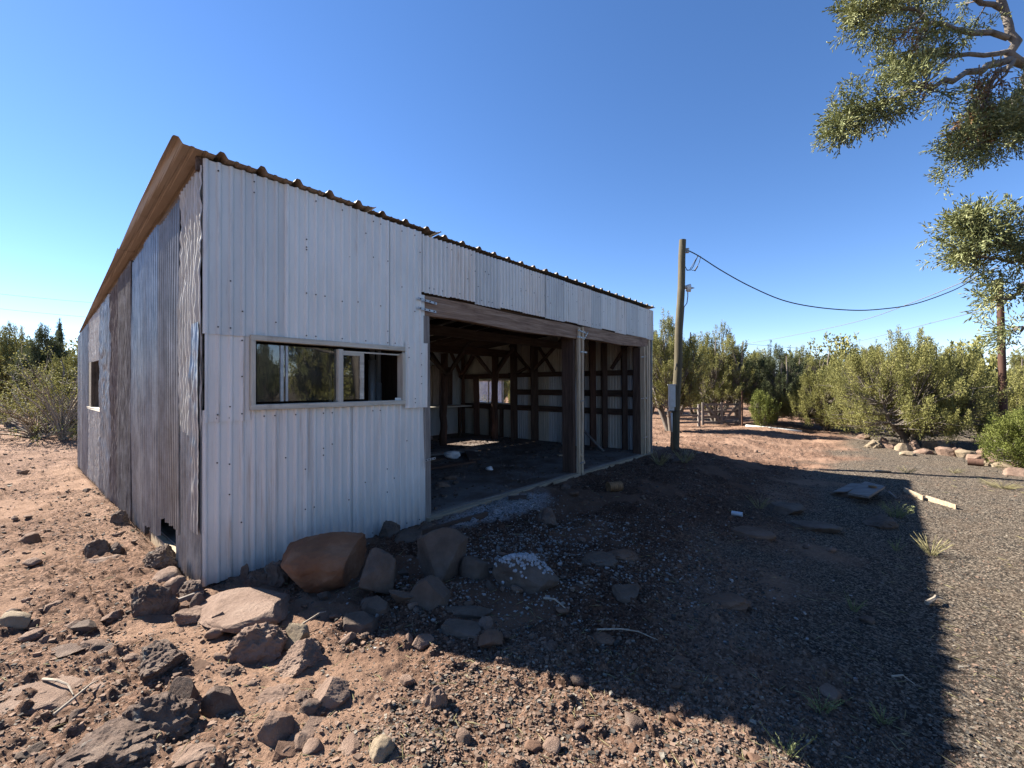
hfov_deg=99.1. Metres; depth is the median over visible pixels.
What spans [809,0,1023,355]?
juniper tree
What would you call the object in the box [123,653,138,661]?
rock
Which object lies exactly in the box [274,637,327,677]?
rock
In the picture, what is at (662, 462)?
grass tuft
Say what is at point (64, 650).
rock
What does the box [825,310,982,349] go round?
power line
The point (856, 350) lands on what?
juniper tree
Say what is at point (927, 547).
grass tuft
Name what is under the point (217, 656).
stone
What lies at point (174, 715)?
boulder
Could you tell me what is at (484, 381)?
window
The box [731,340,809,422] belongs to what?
pinyon pine
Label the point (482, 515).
wood scrap
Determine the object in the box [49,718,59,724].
stone
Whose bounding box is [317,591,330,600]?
rock fragment
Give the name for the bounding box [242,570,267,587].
rock
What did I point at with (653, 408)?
juniper tree
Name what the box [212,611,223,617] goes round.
rock
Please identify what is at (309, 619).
stick
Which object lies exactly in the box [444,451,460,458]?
crumpled bag
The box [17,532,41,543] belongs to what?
rock
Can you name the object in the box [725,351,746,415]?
juniper tree
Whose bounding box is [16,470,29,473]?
stone
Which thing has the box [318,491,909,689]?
white pebbles
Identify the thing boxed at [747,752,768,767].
stone
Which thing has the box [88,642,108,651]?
stone
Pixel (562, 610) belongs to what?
stone
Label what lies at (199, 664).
rock fragment
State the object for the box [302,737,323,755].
stone
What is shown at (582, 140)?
sky
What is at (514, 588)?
stone
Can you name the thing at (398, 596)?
rock
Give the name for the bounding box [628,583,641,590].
stone
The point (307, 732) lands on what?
rock fragment
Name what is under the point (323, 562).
boulder
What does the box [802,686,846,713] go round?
weed
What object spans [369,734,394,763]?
rock
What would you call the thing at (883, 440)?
rock
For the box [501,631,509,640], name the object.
stone
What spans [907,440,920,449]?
rock
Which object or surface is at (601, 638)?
rock
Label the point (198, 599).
rock
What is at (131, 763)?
rock fragment
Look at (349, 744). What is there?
rock fragment
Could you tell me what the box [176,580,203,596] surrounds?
rock
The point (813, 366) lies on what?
juniper tree
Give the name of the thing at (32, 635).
rock fragment
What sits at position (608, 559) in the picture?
rock
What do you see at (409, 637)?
stone
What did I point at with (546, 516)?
rock
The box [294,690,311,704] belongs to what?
rock fragment
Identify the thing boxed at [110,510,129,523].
rock
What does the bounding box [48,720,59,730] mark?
rock fragment
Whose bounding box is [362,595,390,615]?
rock
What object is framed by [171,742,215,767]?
rock
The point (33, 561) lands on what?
stone
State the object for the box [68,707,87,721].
stone
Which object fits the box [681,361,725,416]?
pinyon pine
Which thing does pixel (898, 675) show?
stick
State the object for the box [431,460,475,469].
plank
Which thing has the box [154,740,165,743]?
rock fragment
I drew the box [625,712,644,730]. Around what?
stone
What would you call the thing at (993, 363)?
juniper tree
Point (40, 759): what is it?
rock fragment
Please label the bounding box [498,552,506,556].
rock fragment
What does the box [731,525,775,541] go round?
rock
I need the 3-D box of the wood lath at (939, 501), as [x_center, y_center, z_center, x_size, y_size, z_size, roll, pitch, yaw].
[6.705,1.858,6.828,0.020,0.104,0.511,0,0,3]
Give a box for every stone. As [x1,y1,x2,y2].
[6,608,22,611]
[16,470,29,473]
[21,597,32,602]
[22,557,42,566]
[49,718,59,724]
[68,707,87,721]
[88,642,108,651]
[113,531,125,536]
[186,760,201,767]
[204,628,224,639]
[213,652,226,660]
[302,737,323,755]
[361,632,368,638]
[399,674,413,686]
[405,632,412,643]
[408,602,417,609]
[413,605,421,611]
[456,727,470,744]
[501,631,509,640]
[511,585,522,592]
[524,739,541,751]
[542,736,560,753]
[543,641,557,651]
[556,606,568,614]
[569,672,583,686]
[574,720,584,729]
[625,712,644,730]
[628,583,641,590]
[628,741,637,752]
[631,663,637,670]
[665,713,678,722]
[670,681,681,688]
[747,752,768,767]
[818,682,841,703]
[826,547,836,551]
[859,616,874,623]
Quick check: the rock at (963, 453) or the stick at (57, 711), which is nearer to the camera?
the stick at (57, 711)
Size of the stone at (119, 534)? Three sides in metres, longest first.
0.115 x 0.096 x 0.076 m
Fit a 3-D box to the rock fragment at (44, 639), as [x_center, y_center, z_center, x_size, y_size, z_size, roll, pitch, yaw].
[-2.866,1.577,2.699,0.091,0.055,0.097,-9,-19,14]
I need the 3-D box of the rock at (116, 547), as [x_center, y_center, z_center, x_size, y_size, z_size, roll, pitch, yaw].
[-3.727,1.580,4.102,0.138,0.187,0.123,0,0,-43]
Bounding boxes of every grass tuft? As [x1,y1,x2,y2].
[650,450,671,465]
[674,448,698,462]
[745,494,772,508]
[910,532,952,556]
[946,468,963,472]
[977,477,1023,489]
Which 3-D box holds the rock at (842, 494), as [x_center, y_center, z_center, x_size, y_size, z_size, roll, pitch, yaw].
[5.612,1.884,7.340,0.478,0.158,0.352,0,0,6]
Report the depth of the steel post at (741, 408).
18.88 m
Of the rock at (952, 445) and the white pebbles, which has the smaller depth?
the white pebbles
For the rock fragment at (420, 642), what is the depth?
2.65 m
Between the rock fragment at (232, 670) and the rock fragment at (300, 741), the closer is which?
the rock fragment at (300, 741)
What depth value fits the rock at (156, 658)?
2.42 m
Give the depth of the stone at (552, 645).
2.58 m
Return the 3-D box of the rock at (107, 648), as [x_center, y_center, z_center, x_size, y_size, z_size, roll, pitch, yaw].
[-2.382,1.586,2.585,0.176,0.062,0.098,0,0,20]
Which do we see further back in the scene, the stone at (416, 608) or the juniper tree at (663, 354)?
the juniper tree at (663, 354)
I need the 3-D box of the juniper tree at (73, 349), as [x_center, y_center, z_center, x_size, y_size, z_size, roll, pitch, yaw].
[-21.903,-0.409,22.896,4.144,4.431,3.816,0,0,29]
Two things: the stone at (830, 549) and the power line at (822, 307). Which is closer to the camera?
the stone at (830, 549)
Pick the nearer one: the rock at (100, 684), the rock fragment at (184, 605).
the rock at (100, 684)
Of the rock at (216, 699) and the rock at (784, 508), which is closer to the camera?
the rock at (216, 699)
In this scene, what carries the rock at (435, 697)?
on the ground
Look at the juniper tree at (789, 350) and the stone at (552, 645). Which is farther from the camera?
the juniper tree at (789, 350)
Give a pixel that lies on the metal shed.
(235, 327)
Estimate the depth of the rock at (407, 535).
4.49 m
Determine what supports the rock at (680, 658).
on the ground
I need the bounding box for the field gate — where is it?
[702,402,740,424]
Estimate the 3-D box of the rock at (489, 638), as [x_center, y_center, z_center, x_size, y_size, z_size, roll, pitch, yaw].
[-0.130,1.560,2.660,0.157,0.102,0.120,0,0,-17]
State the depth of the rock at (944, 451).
11.68 m
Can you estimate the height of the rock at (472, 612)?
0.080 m
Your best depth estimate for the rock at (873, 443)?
12.95 m
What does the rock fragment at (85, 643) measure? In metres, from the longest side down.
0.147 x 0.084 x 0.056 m
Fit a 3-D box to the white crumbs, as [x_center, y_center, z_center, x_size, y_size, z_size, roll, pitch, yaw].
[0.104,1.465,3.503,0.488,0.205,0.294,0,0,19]
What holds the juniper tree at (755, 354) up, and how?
on the ground
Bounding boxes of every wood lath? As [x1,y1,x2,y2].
[178,590,203,602]
[904,487,923,500]
[925,495,956,509]
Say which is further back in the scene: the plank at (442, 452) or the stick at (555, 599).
the plank at (442, 452)
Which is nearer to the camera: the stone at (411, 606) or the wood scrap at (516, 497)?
the stone at (411, 606)
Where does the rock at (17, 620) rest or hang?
on the ground
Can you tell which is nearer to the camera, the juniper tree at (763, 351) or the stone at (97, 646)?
the stone at (97, 646)
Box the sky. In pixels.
[0,0,1023,370]
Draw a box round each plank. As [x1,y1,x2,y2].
[431,448,477,455]
[431,453,465,462]
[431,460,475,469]
[463,448,479,459]
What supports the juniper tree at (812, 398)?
on the ground
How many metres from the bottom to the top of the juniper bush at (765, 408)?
1.820 m
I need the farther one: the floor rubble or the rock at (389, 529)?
the floor rubble
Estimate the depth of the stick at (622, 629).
2.74 m
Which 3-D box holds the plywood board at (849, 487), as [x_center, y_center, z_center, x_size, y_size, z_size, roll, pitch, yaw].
[5.752,1.779,7.486,0.998,0.042,0.183,0,0,-34]
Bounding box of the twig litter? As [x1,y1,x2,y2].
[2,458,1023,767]
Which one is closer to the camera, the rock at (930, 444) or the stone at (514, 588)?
the stone at (514, 588)
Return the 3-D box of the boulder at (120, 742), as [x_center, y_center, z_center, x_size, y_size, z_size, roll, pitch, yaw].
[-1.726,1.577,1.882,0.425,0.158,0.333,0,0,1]
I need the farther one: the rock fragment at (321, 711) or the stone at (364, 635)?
the stone at (364, 635)
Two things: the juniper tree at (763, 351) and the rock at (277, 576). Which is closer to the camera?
the rock at (277, 576)
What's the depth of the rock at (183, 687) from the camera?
2.20 m
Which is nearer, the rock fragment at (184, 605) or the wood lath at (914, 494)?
the rock fragment at (184, 605)
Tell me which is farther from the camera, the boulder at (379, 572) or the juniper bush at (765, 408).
the juniper bush at (765, 408)
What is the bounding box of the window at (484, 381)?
[473,379,509,403]
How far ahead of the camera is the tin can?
6.55 m
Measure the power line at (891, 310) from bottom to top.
0.515 m
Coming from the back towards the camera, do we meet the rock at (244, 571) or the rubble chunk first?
the rubble chunk
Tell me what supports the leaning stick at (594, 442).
on the metal shed
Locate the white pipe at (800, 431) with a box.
[745,425,801,432]
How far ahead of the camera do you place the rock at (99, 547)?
4.03 m
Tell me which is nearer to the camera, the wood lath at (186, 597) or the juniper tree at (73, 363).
the wood lath at (186, 597)
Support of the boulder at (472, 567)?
on the ground
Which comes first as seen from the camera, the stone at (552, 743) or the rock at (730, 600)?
the stone at (552, 743)
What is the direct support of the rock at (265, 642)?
on the ground
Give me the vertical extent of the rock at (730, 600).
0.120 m
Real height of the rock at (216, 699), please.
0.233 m
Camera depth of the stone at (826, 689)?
2.30 m
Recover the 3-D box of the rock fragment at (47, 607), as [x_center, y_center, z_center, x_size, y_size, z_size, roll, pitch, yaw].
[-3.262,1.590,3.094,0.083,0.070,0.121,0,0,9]
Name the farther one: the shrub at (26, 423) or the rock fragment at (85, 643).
the shrub at (26, 423)
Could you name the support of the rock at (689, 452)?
on the ground
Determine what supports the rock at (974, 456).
on the ground
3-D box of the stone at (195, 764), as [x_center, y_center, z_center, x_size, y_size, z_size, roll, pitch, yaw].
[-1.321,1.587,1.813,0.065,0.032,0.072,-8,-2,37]
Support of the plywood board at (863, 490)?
on the plywood board at (849, 487)
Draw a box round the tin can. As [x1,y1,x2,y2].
[605,481,623,491]
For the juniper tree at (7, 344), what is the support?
on the ground
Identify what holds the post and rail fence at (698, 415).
on the ground
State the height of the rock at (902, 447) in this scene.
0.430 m
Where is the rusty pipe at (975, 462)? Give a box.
[967,458,983,465]
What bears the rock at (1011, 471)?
on the ground
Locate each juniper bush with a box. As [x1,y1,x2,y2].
[748,387,781,426]
[971,406,1023,467]
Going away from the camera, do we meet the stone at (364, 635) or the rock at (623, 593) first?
the stone at (364, 635)
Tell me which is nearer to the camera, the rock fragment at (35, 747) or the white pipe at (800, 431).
the rock fragment at (35, 747)
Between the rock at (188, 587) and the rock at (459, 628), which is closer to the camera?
the rock at (459, 628)
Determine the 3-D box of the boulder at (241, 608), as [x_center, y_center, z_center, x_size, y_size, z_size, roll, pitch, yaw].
[-1.892,1.575,2.992,0.670,0.173,0.522,0,0,-9]
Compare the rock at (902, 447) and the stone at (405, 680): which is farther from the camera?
the rock at (902, 447)
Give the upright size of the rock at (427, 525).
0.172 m
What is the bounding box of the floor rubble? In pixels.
[431,434,628,509]
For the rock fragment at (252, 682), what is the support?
on the ground
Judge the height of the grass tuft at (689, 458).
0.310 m
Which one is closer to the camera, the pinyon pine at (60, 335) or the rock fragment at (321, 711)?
the rock fragment at (321, 711)
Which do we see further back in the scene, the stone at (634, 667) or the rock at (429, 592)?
the rock at (429, 592)
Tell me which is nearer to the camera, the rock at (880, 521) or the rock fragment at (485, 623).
the rock fragment at (485, 623)
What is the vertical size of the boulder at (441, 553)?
0.504 m
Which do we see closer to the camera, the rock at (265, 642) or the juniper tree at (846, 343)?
the rock at (265, 642)
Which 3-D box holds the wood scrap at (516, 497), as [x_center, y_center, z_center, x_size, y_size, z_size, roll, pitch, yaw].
[0.078,1.583,6.082,0.275,0.039,0.120,0,0,-6]
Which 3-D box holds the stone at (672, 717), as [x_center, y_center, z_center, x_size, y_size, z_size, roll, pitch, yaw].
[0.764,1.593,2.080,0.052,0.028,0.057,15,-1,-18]
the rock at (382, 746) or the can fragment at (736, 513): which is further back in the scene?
the can fragment at (736, 513)
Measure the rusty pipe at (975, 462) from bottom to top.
0.168 m
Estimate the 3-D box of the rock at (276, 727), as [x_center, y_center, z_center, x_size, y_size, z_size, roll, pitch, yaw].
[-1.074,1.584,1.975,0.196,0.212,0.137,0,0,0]
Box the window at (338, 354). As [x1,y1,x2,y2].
[249,334,405,410]
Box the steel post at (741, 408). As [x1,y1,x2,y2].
[741,391,742,425]
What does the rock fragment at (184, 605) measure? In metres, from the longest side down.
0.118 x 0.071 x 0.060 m
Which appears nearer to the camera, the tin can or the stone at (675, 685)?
the stone at (675, 685)
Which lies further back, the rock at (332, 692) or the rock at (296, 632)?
the rock at (296, 632)
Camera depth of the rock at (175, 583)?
3.34 m
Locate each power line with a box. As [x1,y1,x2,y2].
[689,251,997,310]
[747,267,997,343]
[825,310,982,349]
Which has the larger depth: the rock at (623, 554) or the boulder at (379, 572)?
the rock at (623, 554)
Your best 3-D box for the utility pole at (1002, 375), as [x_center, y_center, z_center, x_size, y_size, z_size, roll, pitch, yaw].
[13.331,-0.323,11.897,0.381,5.108,0.192,0,0,0]
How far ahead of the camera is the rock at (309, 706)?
2.09 m
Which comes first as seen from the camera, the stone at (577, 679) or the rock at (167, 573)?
the stone at (577, 679)
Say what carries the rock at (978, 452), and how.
on the ground
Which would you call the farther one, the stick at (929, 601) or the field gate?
the field gate
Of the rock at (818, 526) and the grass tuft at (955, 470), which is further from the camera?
the grass tuft at (955, 470)
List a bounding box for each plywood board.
[833,483,859,491]
[848,481,884,498]
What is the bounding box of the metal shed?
[77,135,654,588]
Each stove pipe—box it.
[368,349,375,400]
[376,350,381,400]
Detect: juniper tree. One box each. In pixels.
[0,321,47,426]
[6,322,70,427]
[36,349,77,428]
[63,333,79,358]
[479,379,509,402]
[479,395,490,401]
[652,307,711,430]
[652,330,662,415]
[686,321,760,424]
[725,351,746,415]
[747,347,769,383]
[753,348,775,361]
[761,345,820,382]
[770,344,828,415]
[777,358,871,430]
[799,330,864,405]
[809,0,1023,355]
[818,354,829,366]
[822,324,1022,444]
[842,344,869,361]
[947,335,1018,380]
[964,365,1023,434]
[1007,349,1023,378]
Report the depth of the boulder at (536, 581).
3.39 m
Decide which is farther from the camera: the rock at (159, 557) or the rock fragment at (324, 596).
the rock at (159, 557)
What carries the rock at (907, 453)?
on the ground
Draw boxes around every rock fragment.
[14,740,46,760]
[18,628,44,642]
[25,619,40,628]
[34,749,50,764]
[37,634,50,642]
[42,600,62,611]
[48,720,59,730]
[55,716,67,728]
[65,620,78,627]
[70,619,96,632]
[80,639,104,649]
[89,666,99,672]
[100,609,122,621]
[124,759,137,767]
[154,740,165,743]
[178,602,189,609]
[190,658,210,674]
[220,665,245,677]
[243,679,260,687]
[271,741,298,761]
[287,731,306,750]
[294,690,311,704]
[299,716,324,740]
[315,706,329,716]
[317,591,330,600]
[329,614,340,618]
[339,632,356,644]
[340,732,359,756]
[360,596,373,606]
[412,634,433,650]
[478,616,492,630]
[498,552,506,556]
[528,633,534,638]
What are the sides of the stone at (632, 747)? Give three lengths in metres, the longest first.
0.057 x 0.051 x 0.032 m
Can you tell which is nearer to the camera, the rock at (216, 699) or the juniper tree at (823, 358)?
the rock at (216, 699)
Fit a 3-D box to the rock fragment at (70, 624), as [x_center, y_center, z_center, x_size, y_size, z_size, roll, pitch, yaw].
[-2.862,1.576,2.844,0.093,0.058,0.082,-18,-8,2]
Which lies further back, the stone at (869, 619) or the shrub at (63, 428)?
the shrub at (63, 428)
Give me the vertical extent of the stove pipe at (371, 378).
1.750 m
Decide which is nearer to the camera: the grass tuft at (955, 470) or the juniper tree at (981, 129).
the juniper tree at (981, 129)
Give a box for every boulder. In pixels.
[52,716,164,767]
[122,691,199,737]
[197,587,289,633]
[281,532,366,592]
[358,547,396,594]
[417,527,467,581]
[458,556,488,579]
[492,554,558,594]
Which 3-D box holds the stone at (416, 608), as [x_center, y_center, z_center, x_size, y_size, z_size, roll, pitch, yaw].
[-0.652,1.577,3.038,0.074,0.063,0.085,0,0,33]
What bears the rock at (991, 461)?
on the ground
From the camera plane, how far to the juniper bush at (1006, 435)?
9.64 m
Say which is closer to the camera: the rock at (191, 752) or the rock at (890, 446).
the rock at (191, 752)
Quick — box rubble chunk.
[435,481,449,486]
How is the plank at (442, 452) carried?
on the plank at (441, 457)
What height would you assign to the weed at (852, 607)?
0.118 m
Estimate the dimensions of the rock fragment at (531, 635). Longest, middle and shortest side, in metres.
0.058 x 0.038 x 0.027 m
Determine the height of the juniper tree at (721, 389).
5.078 m
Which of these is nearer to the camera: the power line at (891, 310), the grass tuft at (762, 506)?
the grass tuft at (762, 506)
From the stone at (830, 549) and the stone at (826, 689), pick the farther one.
the stone at (830, 549)
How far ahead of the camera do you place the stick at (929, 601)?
3.58 m
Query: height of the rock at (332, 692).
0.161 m
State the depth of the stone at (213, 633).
2.74 m
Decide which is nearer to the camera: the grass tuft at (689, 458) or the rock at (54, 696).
the rock at (54, 696)
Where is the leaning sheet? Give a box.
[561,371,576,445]
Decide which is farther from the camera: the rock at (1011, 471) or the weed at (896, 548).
the rock at (1011, 471)
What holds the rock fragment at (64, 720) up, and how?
on the ground
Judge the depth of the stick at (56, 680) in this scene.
2.26 m
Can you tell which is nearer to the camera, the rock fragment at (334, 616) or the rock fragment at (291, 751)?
the rock fragment at (291, 751)
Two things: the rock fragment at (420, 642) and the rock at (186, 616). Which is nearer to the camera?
the rock fragment at (420, 642)
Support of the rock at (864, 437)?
on the ground
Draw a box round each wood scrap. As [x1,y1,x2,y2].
[421,511,487,534]
[508,495,526,499]
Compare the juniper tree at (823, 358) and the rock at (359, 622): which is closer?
the rock at (359, 622)
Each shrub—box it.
[0,337,77,444]
[0,364,77,439]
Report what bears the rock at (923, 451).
on the ground
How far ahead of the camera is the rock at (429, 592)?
3.08 m
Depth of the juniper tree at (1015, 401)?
14.07 m
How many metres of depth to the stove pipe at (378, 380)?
5.78 m
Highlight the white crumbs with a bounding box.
[494,552,553,583]
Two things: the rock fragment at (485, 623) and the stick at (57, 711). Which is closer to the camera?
the stick at (57, 711)
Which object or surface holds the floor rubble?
on the metal shed
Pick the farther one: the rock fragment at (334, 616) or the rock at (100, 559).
the rock at (100, 559)
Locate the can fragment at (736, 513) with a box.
[731,511,742,516]
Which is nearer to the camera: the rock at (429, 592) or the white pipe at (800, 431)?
the rock at (429, 592)
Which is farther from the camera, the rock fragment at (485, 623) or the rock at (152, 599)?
the rock at (152, 599)
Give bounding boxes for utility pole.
[667,239,700,449]
[994,278,1007,416]
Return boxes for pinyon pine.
[53,318,70,417]
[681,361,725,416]
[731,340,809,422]
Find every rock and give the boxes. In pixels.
[0,611,31,629]
[0,676,86,714]
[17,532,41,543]
[50,643,85,657]
[82,554,121,563]
[84,539,110,558]
[89,669,138,690]
[97,643,117,652]
[109,542,124,553]
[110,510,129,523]
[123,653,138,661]
[130,584,179,617]
[138,640,190,683]
[142,544,178,569]
[152,566,181,582]
[164,575,186,594]
[169,676,199,699]
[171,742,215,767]
[172,606,202,625]
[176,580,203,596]
[189,592,204,607]
[200,685,241,716]
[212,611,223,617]
[225,622,286,663]
[240,564,248,584]
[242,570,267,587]
[255,683,294,705]
[257,710,294,746]
[264,560,287,587]
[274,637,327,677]
[283,623,309,649]
[299,698,322,714]
[314,676,349,709]
[343,611,377,633]
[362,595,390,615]
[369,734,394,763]
[378,520,399,537]
[389,590,413,602]
[395,528,422,542]
[409,575,450,610]
[419,522,438,528]
[424,684,447,709]
[441,618,480,639]
[444,605,492,618]
[478,629,502,647]
[535,507,557,527]
[576,583,592,587]
[582,551,617,567]
[592,632,615,644]
[607,548,640,561]
[612,584,639,602]
[671,654,688,661]
[681,449,693,457]
[700,592,750,612]
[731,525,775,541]
[767,501,804,514]
[786,520,842,532]
[831,491,866,498]
[856,433,870,439]
[862,513,898,528]
[864,439,882,447]
[880,437,888,443]
[881,444,896,448]
[894,443,912,450]
[899,451,915,455]
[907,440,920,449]
[913,448,933,453]
[921,441,949,448]
[935,446,956,456]
[949,443,956,447]
[955,449,976,457]
[966,454,987,460]
[976,448,988,454]
[986,453,1000,462]
[990,461,1012,468]
[1002,467,1023,476]
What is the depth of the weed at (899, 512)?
6.13 m
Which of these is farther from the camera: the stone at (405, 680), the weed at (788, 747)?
the stone at (405, 680)
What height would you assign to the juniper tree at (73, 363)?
3.126 m
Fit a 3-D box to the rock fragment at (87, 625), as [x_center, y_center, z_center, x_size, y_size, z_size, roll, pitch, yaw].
[-2.769,1.578,2.843,0.128,0.074,0.103,0,0,-6]
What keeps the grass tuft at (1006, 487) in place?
on the ground
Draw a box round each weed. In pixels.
[759,721,816,757]
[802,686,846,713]
[843,590,865,611]
[869,700,899,724]
[879,501,914,517]
[888,536,907,551]
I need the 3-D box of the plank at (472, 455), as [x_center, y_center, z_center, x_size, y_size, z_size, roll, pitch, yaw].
[-0.895,1.514,9.490,0.222,0.046,1.506,1,0,-11]
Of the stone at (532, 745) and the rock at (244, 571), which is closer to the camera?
the stone at (532, 745)
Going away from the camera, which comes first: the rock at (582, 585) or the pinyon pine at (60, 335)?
the rock at (582, 585)
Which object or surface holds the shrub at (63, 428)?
on the ground
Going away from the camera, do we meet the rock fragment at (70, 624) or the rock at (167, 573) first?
the rock fragment at (70, 624)
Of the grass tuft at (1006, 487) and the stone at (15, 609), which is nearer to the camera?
the stone at (15, 609)
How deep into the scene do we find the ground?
3.21 m
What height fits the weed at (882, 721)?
0.086 m
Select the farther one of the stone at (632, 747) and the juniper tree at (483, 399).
the juniper tree at (483, 399)
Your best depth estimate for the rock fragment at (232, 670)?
2.39 m
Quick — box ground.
[0,395,1023,767]
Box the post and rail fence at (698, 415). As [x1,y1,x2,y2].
[680,404,700,425]
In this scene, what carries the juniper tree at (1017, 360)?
on the ground
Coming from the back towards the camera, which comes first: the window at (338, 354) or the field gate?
the field gate
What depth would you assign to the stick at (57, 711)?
2.13 m
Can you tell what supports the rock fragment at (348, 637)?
on the ground
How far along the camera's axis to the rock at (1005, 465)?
9.84 m
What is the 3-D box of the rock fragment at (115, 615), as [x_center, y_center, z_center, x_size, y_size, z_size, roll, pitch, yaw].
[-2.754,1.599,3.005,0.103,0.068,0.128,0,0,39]
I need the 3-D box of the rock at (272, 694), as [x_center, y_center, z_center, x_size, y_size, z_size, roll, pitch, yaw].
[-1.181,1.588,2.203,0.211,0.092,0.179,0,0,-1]
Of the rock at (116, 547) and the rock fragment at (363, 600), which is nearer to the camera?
the rock fragment at (363, 600)
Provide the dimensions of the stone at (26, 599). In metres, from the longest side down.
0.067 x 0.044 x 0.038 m
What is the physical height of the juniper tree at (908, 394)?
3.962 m
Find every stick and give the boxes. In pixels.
[41,677,73,694]
[52,680,98,715]
[301,611,325,623]
[543,597,564,607]
[584,429,603,450]
[597,628,656,639]
[891,674,915,684]
[924,595,942,604]
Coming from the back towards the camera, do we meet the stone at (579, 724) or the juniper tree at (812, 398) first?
the juniper tree at (812, 398)
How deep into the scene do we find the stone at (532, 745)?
1.89 m
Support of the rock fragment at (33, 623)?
on the ground
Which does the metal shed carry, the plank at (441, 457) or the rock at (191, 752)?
the plank at (441, 457)
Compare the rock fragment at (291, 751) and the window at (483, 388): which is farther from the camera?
the window at (483, 388)
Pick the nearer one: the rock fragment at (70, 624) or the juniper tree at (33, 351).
the rock fragment at (70, 624)
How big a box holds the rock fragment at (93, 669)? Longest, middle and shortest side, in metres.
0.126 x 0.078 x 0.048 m

